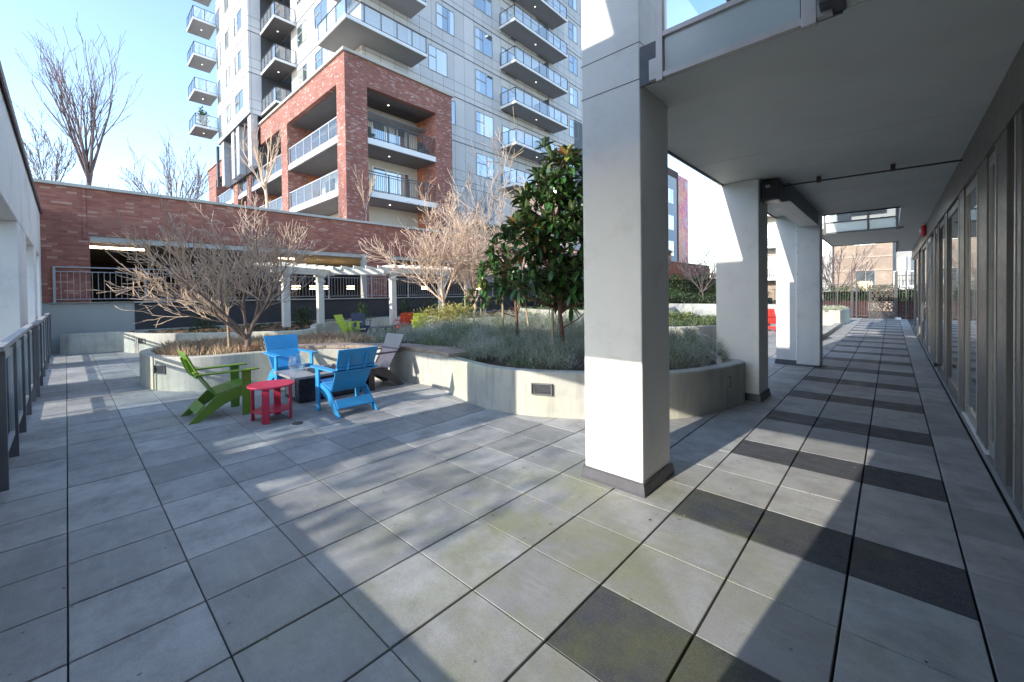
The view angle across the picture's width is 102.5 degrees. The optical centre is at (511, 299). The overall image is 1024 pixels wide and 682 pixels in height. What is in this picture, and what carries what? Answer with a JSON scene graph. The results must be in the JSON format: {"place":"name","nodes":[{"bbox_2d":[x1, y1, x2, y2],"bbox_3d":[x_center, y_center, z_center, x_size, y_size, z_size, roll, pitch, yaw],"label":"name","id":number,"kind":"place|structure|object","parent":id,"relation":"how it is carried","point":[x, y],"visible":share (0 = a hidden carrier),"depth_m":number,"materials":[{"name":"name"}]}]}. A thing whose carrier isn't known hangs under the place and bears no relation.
{"place":"outdoors","nodes":[
{"label":"outdoors","id":0,"kind":"place"},
{"bbox_2d":[17,106,84,181],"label":"street tree","id":1,"kind":"object","parent":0,"point":[55,173],"visible":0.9,"depth_m":27.84,"materials":[{"name":"brown plant"}]},
{"bbox_2d":[15,13,141,185],"bbox_3d":[-31.146,-11.942,30.019,6.102,18.751,6.466,-1,1,-31],"label":"street tree","id":2,"kind":"object","parent":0,"point":[87,166],"visible":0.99,"depth_m":29.93,"materials":[{"name":"brown plant"}]},
{"bbox_2d":[152,329,381,355],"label":"dry grass","id":3,"kind":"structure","parent":0,"point":[212,346],"depth_m":10.28,"materials":[{"name":"beige plant"}]},
{"bbox_2d":[0,0,725,276],"label":"sky","id":4,"kind":"structure","parent":0,"point":[157,43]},
{"bbox_2d":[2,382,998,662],"bbox_3d":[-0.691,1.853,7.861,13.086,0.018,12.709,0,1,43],"label":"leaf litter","id":5,"kind":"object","parent":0,"point":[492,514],"visible":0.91,"depth_m":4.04,"materials":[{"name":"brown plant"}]},
{"bbox_2d":[0,311,1023,681],"bbox_3d":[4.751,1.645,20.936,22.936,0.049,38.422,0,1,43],"label":"paving","id":6,"kind":"structure","parent":0,"point":[556,566],"depth_m":3.27,"materials":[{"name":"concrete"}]},
{"bbox_2d":[0,324,35,491],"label":"glass railing","id":7,"kind":"object","parent":6,"relation":"on","point":[17,377],"visible":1,"depth_m":5.00,"materials":[{"name":"grey metal"}]},
{"bbox_2d":[0,61,41,340],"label":"stucco wall","id":8,"kind":"structure","parent":6,"relation":"on","point":[20,274],"depth_m":7.68,"materials":[{"name":"white paint"}]},
{"bbox_2d":[31,313,51,396],"bbox_3d":[-12.739,1.185,11.200,9.550,1.450,0.090,0,1,43],"label":"glass railing","id":9,"kind":"object","parent":6,"relation":"on","point":[42,339],"visible":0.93,"depth_m":9.10,"materials":[{"name":"grey metal"}]},
{"bbox_2d":[177,350,259,424],"bbox_3d":[-4.941,1.382,6.932,0.880,1.103,0.994,0,1,43],"label":"lounge chair","id":10,"kind":"object","parent":6,"relation":"on","point":[216,397],"visible":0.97,"depth_m":6.85,"materials":[{"name":"green plastic"}]},
{"bbox_2d":[247,379,294,424],"bbox_3d":[-3.869,1.639,6.619,0.670,0.572,0.670,0,1,43],"label":"side table","id":11,"kind":"object","parent":6,"relation":"on","point":[266,410],"visible":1,"depth_m":6.53,"materials":[{"name":"red plastic"}]},
{"bbox_2d":[263,334,316,379],"bbox_3d":[-4.875,1.353,8.982,0.994,1.103,0.880,0,1,43],"label":"lounge chair","id":12,"kind":"object","parent":6,"relation":"on","point":[280,349],"visible":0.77,"depth_m":9.12,"materials":[{"name":"blue plastic"}]},
{"bbox_2d":[60,310,525,354],"bbox_3d":[-5.615,1.379,21.722,6.887,0.720,24.635,0,1,43],"label":"curved planter","id":13,"kind":"object","parent":6,"relation":"on","point":[127,341],"visible":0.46,"depth_m":14.97,"materials":[{"name":"concrete"}]},
{"bbox_2d":[186,307,219,329],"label":"evergreen shrub","id":14,"kind":"object","parent":13,"relation":"in","point":[205,325],"visible":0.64,"depth_m":17.20,"materials":[{"name":"green plant"}]},
{"bbox_2d":[291,306,313,324],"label":"evergreen shrub","id":15,"kind":"object","parent":13,"relation":"in","point":[303,318],"visible":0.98,"depth_m":20.08,"materials":[{"name":"green plant"}]},
{"bbox_2d":[130,310,521,332],"bbox_3d":[-5.512,1.044,21.727,6.484,0.227,21.510,0,1,43],"label":"ground cover","id":16,"kind":"object","parent":13,"relation":"in","point":[270,327],"visible":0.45,"depth_m":16.88,"materials":[{"name":"green plant"}]},
{"bbox_2d":[254,262,452,329],"bbox_3d":[-7.362,-0.202,20.194,9.243,2.965,3.174,-1,1,-44],"label":"pergola","id":17,"kind":"object","parent":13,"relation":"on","point":[319,275],"visible":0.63,"depth_m":19.75,"materials":[{"name":"white wood"}]},
{"bbox_2d":[351,301,371,320],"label":"evergreen shrub","id":18,"kind":"object","parent":13,"relation":"in","point":[361,309],"visible":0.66,"depth_m":22.20,"materials":[{"name":"green plant"}]},
{"bbox_2d":[397,299,413,315],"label":"evergreen shrub","id":19,"kind":"object","parent":13,"relation":"in","point":[405,310],"visible":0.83,"depth_m":24.35,"materials":[{"name":"green plant"}]},
{"bbox_2d":[407,111,578,310],"bbox_3d":[-0.312,-3.988,23.129,12.841,9.308,11.413,0,1,43],"label":"bare tree","id":20,"kind":"object","parent":13,"relation":"in","point":[470,212],"visible":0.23,"depth_m":21.21,"materials":[{"name":"brown plant"}]},
{"bbox_2d":[274,355,381,402],"bbox_3d":[-3.676,1.490,8.287,1.020,0.820,1.720,0,1,43],"label":"fire table","id":21,"kind":"object","parent":6,"relation":"on","point":[303,388],"visible":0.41,"depth_m":7.70,"materials":[{"name":"metal"}]},
{"bbox_2d":[310,346,377,418],"bbox_3d":[-2.888,1.354,7.148,0.994,1.103,0.880,0,1,43],"label":"lounge chair","id":22,"kind":"object","parent":6,"relation":"on","point":[354,366],"visible":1,"depth_m":6.95,"materials":[{"name":"blue plastic"}]},
{"bbox_2d":[334,314,361,333],"bbox_3d":[-7.578,1.249,18.979,0.993,1.103,0.880,-1,1,8],"label":"lounge chair","id":23,"kind":"object","parent":6,"relation":"on","point":[341,322],"visible":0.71,"depth_m":18.92,"materials":[{"name":"plastic"}]},
{"bbox_2d":[350,313,371,333],"bbox_3d":[-7.474,1.230,20.302,0.880,1.103,0.994,-1,1,-37],"label":"lounge chair","id":24,"kind":"object","parent":6,"relation":"on","point":[357,316],"visible":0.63,"depth_m":20.53,"materials":[{"name":"blue plastic"}]},
{"bbox_2d":[33,178,709,353],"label":"parkade wall","id":25,"kind":"structure","parent":6,"relation":"on","point":[76,220],"depth_m":18.76,"materials":[{"name":"red brick"}]},
{"bbox_2d":[90,243,144,250],"bbox_3d":[-16.069,-2.141,16.694,0.160,0.210,1.700,0,1,43],"label":"tube light","id":26,"kind":"object","parent":25,"relation":"attached to","point":[106,245],"visible":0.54,"depth_m":16.62,"materials":[{"name":"white"}]},
{"bbox_2d":[117,125,213,199],"bbox_3d":[-25.118,-7.332,30.072,6.616,9.397,5.752,0,1,43],"label":"street tree","id":27,"kind":"object","parent":25,"relation":"on","point":[197,180],"visible":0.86,"depth_m":29.12,"materials":[{"name":"brown plant"}]},
{"bbox_2d":[227,115,288,208],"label":"street tree","id":28,"kind":"object","parent":25,"relation":"on","point":[265,182],"visible":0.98,"depth_m":22.30,"materials":[{"name":"brown plant"}]},
{"bbox_2d":[52,266,534,302],"bbox_3d":[-3.963,-0.879,28.249,0.060,1.313,36.820,0,1,43],"label":"metal fence","id":29,"kind":"object","parent":25,"relation":"on","point":[54,285],"visible":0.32,"depth_m":19.05,"materials":[{"name":"black metal"}]},
{"bbox_2d":[349,162,376,220],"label":"street tree","id":30,"kind":"object","parent":25,"relation":"on","point":[370,184],"visible":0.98,"depth_m":24.77,"materials":[{"name":"brown plant"}]},
{"bbox_2d":[187,0,582,285],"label":"residential tower","id":31,"kind":"structure","parent":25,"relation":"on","point":[491,65],"depth_m":34.95,"materials":[{"name":"grey concrete"}]},
{"bbox_2d":[196,105,209,126],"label":"potted plant","id":32,"kind":"object","parent":31,"relation":"on","point":[202,118],"visible":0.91,"depth_m":40.54,"materials":[{"name":"green plant"}]},
{"bbox_2d":[216,6,220,34],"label":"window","id":33,"kind":"structure","parent":31,"relation":"in","point":[218,26],"depth_m":40.32,"materials":[{"name":"white plastic"}]},
{"bbox_2d":[217,41,220,69],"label":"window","id":34,"kind":"structure","parent":31,"relation":"in","point":[219,45],"depth_m":40.35,"materials":[{"name":"white plastic"}]},
{"bbox_2d":[218,77,221,104],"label":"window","id":35,"kind":"structure","parent":31,"relation":"in","point":[220,80],"depth_m":40.34,"materials":[{"name":"white plastic"}]},
{"bbox_2d":[218,113,222,138],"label":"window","id":36,"kind":"structure","parent":31,"relation":"in","point":[220,119],"depth_m":40.44,"materials":[{"name":"white glass"}]},
{"bbox_2d":[233,7,241,36],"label":"window","id":37,"kind":"structure","parent":31,"relation":"in","point":[237,21],"depth_m":36.00,"materials":[{"name":"white plastic"}]},
{"bbox_2d":[234,47,242,75],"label":"window","id":38,"kind":"structure","parent":31,"relation":"in","point":[238,63],"depth_m":36.05,"materials":[{"name":"white glass"}]},
{"bbox_2d":[235,88,242,114],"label":"window","id":39,"kind":"structure","parent":31,"relation":"in","point":[239,97],"depth_m":36.09,"materials":[{"name":"white glass"}]},
{"bbox_2d":[297,18,306,48],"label":"window","id":40,"kind":"structure","parent":31,"relation":"in","point":[302,29],"depth_m":32.88,"materials":[{"name":"white glass"}]},
{"bbox_2d":[298,62,307,85],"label":"window","id":41,"kind":"structure","parent":31,"relation":"in","point":[302,72],"depth_m":32.93,"materials":[{"name":"white glass"}]},
{"bbox_2d":[314,0,327,29],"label":"window","id":42,"kind":"structure","parent":31,"relation":"in","point":[321,10],"depth_m":30.41,"materials":[{"name":"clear glass"}]},
{"bbox_2d":[315,47,327,70],"bbox_3d":[-14.121,-17.831,30.481,2.250,1.600,0.065,0,1,43],"label":"window","id":43,"kind":"structure","parent":31,"relation":"in","point":[321,55],"depth_m":30.59,"materials":[{"name":"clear glass"}]},
{"bbox_2d":[207,46,453,231],"bbox_3d":[-19.744,-9.119,39.035,34.590,11.780,8.380,0,1,43],"label":"brick podium","id":44,"kind":"object","parent":31,"relation":"attached to","point":[344,89],"visible":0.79,"depth_m":28.79,"materials":[{"name":"brick"}]},
{"bbox_2d":[325,176,336,193],"bbox_3d":[-13.752,-8.014,31.219,1.900,2.300,0.080,0,1,43],"label":"sliding door","id":45,"kind":"structure","parent":44,"relation":"in","point":[333,181],"depth_m":31.02,"materials":[{"name":"white glass"}]},
{"bbox_2d":[371,121,407,148],"bbox_3d":[-8.621,-11.330,29.259,0.085,2.300,2.900,0,1,43],"label":"sliding door","id":46,"kind":"structure","parent":44,"relation":"in","point":[375,130],"depth_m":29.19,"materials":[{"name":"white glass"}]},
{"bbox_2d":[372,166,408,197],"bbox_3d":[-8.582,-8.050,29.304,0.085,2.300,2.900,0,1,43],"label":"sliding door","id":47,"kind":"structure","parent":44,"relation":"in","point":[376,169],"depth_m":29.25,"materials":[{"name":"white glass"}]},
{"bbox_2d":[428,43,447,77],"bbox_3d":[-5.556,-17.915,30.860,0.065,1.850,1.750,0,1,43],"label":"window frame","id":48,"kind":"structure","parent":31,"relation":"in","point":[437,58],"depth_m":30.83,"materials":[{"name":"blue glass"}]},
{"bbox_2d":[436,2,454,36],"bbox_3d":[-5.088,-21.358,31.364,0.065,1.850,1.750,0,1,43],"label":"window frame","id":49,"kind":"structure","parent":31,"relation":"in","point":[445,22],"depth_m":31.37,"materials":[{"name":"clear glass"}]},
{"bbox_2d":[474,0,491,17],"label":"window","id":50,"kind":"structure","parent":31,"relation":"in","point":[485,6],"depth_m":34.45,"materials":[{"name":"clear glass"}]},
{"bbox_2d":[475,68,492,98],"bbox_3d":[-2.318,-18.002,34.368,0.065,1.850,2.000,0,1,43],"label":"window frame","id":51,"kind":"structure","parent":31,"relation":"in","point":[483,82],"depth_m":34.31,"materials":[{"name":"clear glass"}]},
{"bbox_2d":[475,26,492,58],"bbox_3d":[-2.359,-21.432,34.321,0.065,1.850,2.000,0,1,43],"label":"window frame","id":52,"kind":"structure","parent":31,"relation":"in","point":[483,41],"depth_m":34.30,"materials":[{"name":"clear glass"}]},
{"bbox_2d":[476,153,493,179],"bbox_3d":[-2.235,-11.143,34.462,0.065,1.850,2.000,0,1,43],"label":"window","id":53,"kind":"structure","parent":31,"relation":"in","point":[484,168],"depth_m":34.39,"materials":[{"name":"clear glass"}]},
{"bbox_2d":[476,111,493,139],"bbox_3d":[-2.276,-14.573,34.415,0.065,1.850,2.000,0,1,43],"label":"window","id":54,"kind":"structure","parent":31,"relation":"in","point":[487,121],"depth_m":34.39,"materials":[{"name":"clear glass"}]},
{"bbox_2d":[501,46,515,79],"bbox_3d":[-0.285,-20.987,36.569,0.065,2.250,1.900,0,1,43],"label":"window","id":55,"kind":"structure","parent":31,"relation":"in","point":[511,56],"depth_m":36.31,"materials":[{"name":"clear glass"}]},
{"bbox_2d":[501,7,515,41],"bbox_3d":[-0.326,-24.417,36.522,0.065,2.250,1.900,0,1,43],"label":"window","id":56,"kind":"structure","parent":31,"relation":"in","point":[505,14],"depth_m":36.25,"materials":[{"name":"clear glass"}]},
{"bbox_2d":[502,125,516,155],"bbox_3d":[-0.202,-14.129,36.663,0.065,2.250,1.900,0,1,43],"label":"window","id":57,"kind":"structure","parent":31,"relation":"in","point":[511,133],"depth_m":36.45,"materials":[{"name":"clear glass"}]},
{"bbox_2d":[502,86,516,117],"bbox_3d":[-0.243,-17.558,36.616,0.065,2.250,1.900,0,1,43],"label":"window","id":58,"kind":"structure","parent":31,"relation":"in","point":[509,95],"depth_m":36.45,"materials":[{"name":"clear glass"}]},
{"bbox_2d":[503,165,517,193],"bbox_3d":[-0.160,-10.699,36.710,0.065,2.250,1.900,0,1,43],"label":"window","id":59,"kind":"structure","parent":31,"relation":"in","point":[511,172],"depth_m":36.65,"materials":[{"name":"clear glass"}]},
{"bbox_2d":[568,20,576,43],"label":"window","id":60,"kind":"structure","parent":31,"relation":"in","point":[572,29],"depth_m":43.87,"materials":[{"name":"white glass"}]},
{"bbox_2d":[569,86,577,107],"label":"window frame","id":61,"kind":"structure","parent":31,"relation":"in","point":[573,93],"depth_m":44.00,"materials":[{"name":"white glass"}]},
{"bbox_2d":[569,53,577,75],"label":"window frame","id":62,"kind":"structure","parent":31,"relation":"in","point":[573,62],"depth_m":43.95,"materials":[{"name":"white glass"}]},
{"bbox_2d":[454,160,502,233],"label":"street tree","id":63,"kind":"object","parent":25,"relation":"on","point":[476,205],"visible":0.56,"depth_m":30.64,"materials":[{"name":"brown plant"}]},
{"bbox_2d":[368,333,403,390],"bbox_3d":[-2.961,1.331,8.959,0.880,1.103,0.994,0,1,43],"label":"lounge chair","id":64,"kind":"object","parent":6,"relation":"on","point":[386,354],"visible":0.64,"depth_m":9.00,"materials":[{"name":"black plastic"}]},
{"bbox_2d":[394,313,413,330],"bbox_3d":[-5.414,1.202,20.531,0.880,1.103,0.994,-1,1,-37],"label":"lounge chair","id":65,"kind":"object","parent":6,"relation":"on","point":[407,317],"visible":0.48,"depth_m":20.25,"materials":[{"name":"red plastic"}]},
{"bbox_2d":[411,313,427,329],"bbox_3d":[-4.463,1.197,20.003,0.880,1.103,0.994,-1,1,-17],"label":"lounge chair","id":66,"kind":"object","parent":6,"relation":"on","point":[414,320],"visible":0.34,"depth_m":19.68,"materials":[{"name":"plastic"}]},
{"bbox_2d":[139,324,744,418],"bbox_3d":[-0.481,1.417,11.335,12.278,0.804,13.703,0,1,43],"label":"curved planter","id":67,"kind":"object","parent":6,"relation":"on","point":[500,386],"visible":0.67,"depth_m":7.44,"materials":[{"name":"concrete"}]},
{"bbox_2d":[88,187,328,351],"bbox_3d":[-6.683,-0.717,9.172,3.714,4.131,4.702,0,1,20],"label":"bare tree","id":68,"kind":"object","parent":67,"relation":"on","point":[263,270],"visible":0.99,"depth_m":9.32,"materials":[{"name":"brown plant"}]},
{"bbox_2d":[221,244,230,352],"bbox_3d":[-6.561,0.069,9.451,0.181,2.703,0.059,-1,1,8],"label":"tree stake","id":69,"kind":"object","parent":67,"relation":"in","point":[226,297],"visible":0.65,"depth_m":9.43,"materials":[{"name":"wood"}]},
{"bbox_2d":[358,184,489,325],"bbox_3d":[-3.662,-1.989,18.090,5.864,6.325,4.662,0,1,43],"label":"bare tree","id":70,"kind":"object","parent":67,"relation":"on","point":[425,258],"visible":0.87,"depth_m":17.69,"materials":[{"name":"brown plant"}]},
{"bbox_2d":[412,301,480,326],"bbox_3d":[-2.479,0.576,16.559,3.434,1.043,3.506,0,1,43],"label":"golden shrub","id":71,"kind":"object","parent":67,"relation":"in","point":[445,312],"visible":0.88,"depth_m":15.82,"materials":[{"name":"yellow plant"}]},
{"bbox_2d":[402,205,522,323],"bbox_3d":[-1.895,-1.479,18.079,4.800,5.248,4.797,0,1,43],"label":"bare tree","id":72,"kind":"object","parent":67,"relation":"on","point":[469,270],"visible":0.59,"depth_m":17.44,"materials":[{"name":"brown plant"}]},
{"bbox_2d":[460,231,534,337],"bbox_3d":[-0.345,-0.350,11.583,2.066,3.134,1.462,-1,1,6],"label":"magnolia tree","id":73,"kind":"object","parent":67,"relation":"in","point":[494,259],"visible":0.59,"depth_m":11.40,"materials":[{"name":"green plant"}]},
{"bbox_2d":[488,136,583,355],"bbox_3d":[1.014,-1.129,8.899,2.974,4.735,2.002,0,1,14],"label":"magnolia tree","id":74,"kind":"object","parent":67,"relation":"in","point":[566,283],"visible":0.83,"depth_m":8.56,"materials":[{"name":"green plant"}]},
{"bbox_2d":[342,307,730,371],"bbox_3d":[1.089,0.727,12.506,11.168,0.839,9.964,0,1,43],"label":"lavender","id":75,"kind":"object","parent":67,"relation":"in","point":[470,332],"visible":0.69,"depth_m":9.65,"materials":[{"name":"green plant"}]},
{"bbox_2d":[551,278,553,345],"bbox_3d":[0.889,0.435,9.002,0.052,1.800,0.055,0,1,43],"label":"tree stake","id":76,"kind":"object","parent":67,"relation":"in","point":[552,321],"visible":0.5,"depth_m":8.98,"materials":[{"name":"wood"}]},
{"bbox_2d":[520,306,674,320],"bbox_3d":[5.501,1.021,29.654,11.474,0.950,10.258,0,1,43],"label":"curved planter","id":77,"kind":"object","parent":6,"relation":"on","point":[582,311],"visible":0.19,"depth_m":26.32,"materials":[{"name":"concrete"}]},
{"bbox_2d":[528,285,583,308],"bbox_3d":[4.939,-0.190,30.906,8.303,2.581,2.735,0,1,43],"label":"hedge","id":78,"kind":"object","parent":77,"relation":"in","point":[545,298],"visible":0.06,"depth_m":32.41,"materials":[{"name":"green plant"}]},
{"bbox_2d":[668,167,687,262],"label":"mural building","id":79,"kind":"structure","parent":6,"relation":"on","point":[677,215],"depth_m":80.55,"materials":[{"name":"pink brick"}]},
{"bbox_2d":[669,324,715,345],"bbox_3d":[7.025,1.281,17.698,5.644,0.720,6.531,0,1,43],"label":"curved planter","id":80,"kind":"object","parent":6,"relation":"on","point":[711,328],"visible":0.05,"depth_m":14.85,"materials":[{"name":"concrete"}]},
{"bbox_2d":[523,306,715,325],"bbox_3d":[7.046,0.702,25.627,10.565,0.421,20.543,-1,1,-14],"label":"ground cover","id":81,"kind":"object","parent":80,"relation":"in","point":[702,320],"visible":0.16,"depth_m":16.50,"materials":[{"name":"green plant"}]},
{"bbox_2d":[669,310,697,319],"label":"golden shrub","id":82,"kind":"object","parent":80,"relation":"in","point":[686,314],"visible":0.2,"depth_m":17.64,"materials":[{"name":"green plant"}]},
{"bbox_2d":[704,242,714,272],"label":"lattice mast","id":83,"kind":"object","parent":6,"relation":"on","point":[711,254],"visible":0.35,"depth_m":92.33,"materials":[{"name":"grey metal"}]},
{"bbox_2d":[669,303,775,316],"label":"retaining wall","id":84,"kind":"structure","parent":6,"relation":"on","point":[704,309],"depth_m":27.74,"materials":[{"name":"grey paint"}]},
{"bbox_2d":[768,309,775,331],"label":"lounge chair","id":85,"kind":"object","parent":6,"relation":"on","point":[771,317],"visible":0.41,"depth_m":19.88,"materials":[{"name":"red plastic"}]},
{"bbox_2d":[581,0,1023,531],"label":"apartment building","id":86,"kind":"structure","parent":6,"relation":"on","point":[738,102],"depth_m":4.26,"materials":[{"name":"paint"}]},
{"bbox_2d":[761,179,782,203],"bbox_3d":[4.651,-1.929,7.360,0.285,0.360,0.425,0,1,43],"label":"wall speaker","id":87,"kind":"object","parent":86,"relation":"attached to","point":[771,191],"depth_m":7.22,"materials":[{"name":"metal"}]},
{"bbox_2d":[783,159,961,186],"bbox_3d":[5.714,-2.094,6.841,2.425,0.098,0.131,0,1,41],"label":"conduit","id":88,"kind":"object","parent":86,"relation":"attached to","point":[892,169],"visible":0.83,"depth_m":6.65,"materials":[{"name":"black metal"}]},
{"bbox_2d":[936,229,936,361],"bbox_3d":[10.342,-0.068,9.929,0.105,3.350,0.800,0,1,43],"label":"window frame","id":89,"kind":"structure","parent":86,"relation":"in","point":[936,229],"depth_m":10.20,"materials":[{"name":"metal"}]},
{"bbox_2d":[988,150,994,459],"bbox_3d":[5.280,0.069,4.444,0.105,3.350,0.570,0,1,43],"label":"window frame","id":90,"kind":"structure","parent":86,"relation":"in","point":[991,289],"depth_m":4.62,"materials":[{"name":"metal"}]},
{"bbox_2d":[1022,239,1023,510],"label":"window frame","id":91,"kind":"structure","parent":86,"relation":"in","point":[1023,239],"depth_m":3.44,"materials":[{"name":"metal"}]},
{"bbox_2d":[823,323,840,338],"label":"planter kerb","id":92,"kind":"structure","parent":6,"relation":"on","point":[829,330],"depth_m":19.02,"materials":[{"name":"concrete"}]},
{"bbox_2d":[823,308,849,325],"bbox_3d":[18.741,0.980,24.593,2.050,0.850,4.300,0,1,43],"label":"corner planter","id":93,"kind":"object","parent":6,"relation":"on","point":[831,317],"visible":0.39,"depth_m":22.80,"materials":[{"name":"concrete"}]},
{"bbox_2d":[823,305,848,312],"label":"lavender","id":94,"kind":"object","parent":93,"relation":"in","point":[832,307],"visible":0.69,"depth_m":23.40,"materials":[{"name":"green plant"}]},
{"bbox_2d":[772,270,913,318],"bbox_3d":[23.305,-0.316,29.398,8.040,3.200,0.080,0,1,43],"label":"metal fence","id":95,"kind":"object","parent":6,"relation":"on","point":[852,299],"visible":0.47,"depth_m":28.41,"materials":[{"name":"metal"}]},
{"bbox_2d":[869,272,895,318],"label":"metal gate","id":96,"kind":"structure","parent":95,"relation":"attached to","point":[892,307],"depth_m":27.75,"materials":[{"name":"black metal"}]},
{"bbox_2d":[823,244,880,291],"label":"bare tree","id":97,"kind":"object","parent":6,"relation":"on","point":[832,269],"visible":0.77,"depth_m":32.18,"materials":[{"name":"brown plant"}]},
{"bbox_2d":[822,216,913,310],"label":"brick building","id":98,"kind":"structure","parent":6,"relation":"on","point":[890,262],"depth_m":38.27,"materials":[{"name":"brick"}]},
{"bbox_2d":[856,271,874,290],"bbox_3d":[32.873,-1.728,38.209,1.350,1.950,0.065,0,1,43],"label":"window frame","id":99,"kind":"structure","parent":98,"relation":"in","point":[871,281],"depth_m":38.18,"materials":[{"name":"glass"}]},
{"bbox_2d":[895,256,908,285],"bbox_3d":[36.377,-2.647,38.355,0.902,2.700,0.065,0,1,43],"label":"window frame","id":100,"kind":"structure","parent":98,"relation":"in","point":[901,263],"depth_m":38.34,"materials":[{"name":"white glass"}]},
{"bbox_2d":[824,301,913,318],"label":"brick wall","id":101,"kind":"structure","parent":6,"relation":"on","point":[860,307],"depth_m":28.70,"materials":[{"name":"red brick"}]},
{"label":"terrace ground","id":102,"kind":"structure","parent":0,"visible":0},
{"bbox_2d":[669,272,715,297],"bbox_3d":[14.006,-0.867,36.638,14.886,2.955,2.512,0,1,43],"label":"hedge","id":103,"kind":"object","parent":102,"relation":"on","point":[685,285],"visible":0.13,"depth_m":35.04,"materials":[{"name":"green plant"}]},
{"bbox_2d":[677,246,715,297],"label":"bare tree","id":104,"kind":"object","parent":102,"relation":"on","point":[700,266],"visible":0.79,"depth_m":30.10,"materials":[{"name":"brown plant"}]},
{"bbox_2d":[669,291,772,303],"bbox_3d":[11.105,-0.010,31.559,15.437,1.369,2.534,0,1,43],"label":"hedge","id":105,"kind":"object","parent":102,"relation":"on","point":[694,300],"visible":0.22,"depth_m":29.24,"materials":[{"name":"green plant"}]},
{"bbox_2d":[768,215,775,299],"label":"apartment house","id":106,"kind":"structure","parent":102,"relation":"on","point":[771,253],"depth_m":41.44,"materials":[{"name":"beige brick"}]},
{"bbox_2d":[768,256,775,276],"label":"window frame","id":107,"kind":"structure","parent":106,"relation":"in","point":[771,259],"depth_m":41.46,"materials":[{"name":"white glass"}]},
{"bbox_2d":[768,224,775,244],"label":"window frame","id":108,"kind":"structure","parent":106,"relation":"in","point":[771,227],"depth_m":41.42,"materials":[{"name":"white"}]},
{"bbox_2d":[824,283,913,302],"bbox_3d":[26.306,-0.375,29.097,7.489,1.629,1.467,0,1,43],"label":"hedge","id":109,"kind":"object","parent":102,"relation":"on","point":[860,295],"visible":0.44,"depth_m":29.74,"materials":[{"name":"green plant"}]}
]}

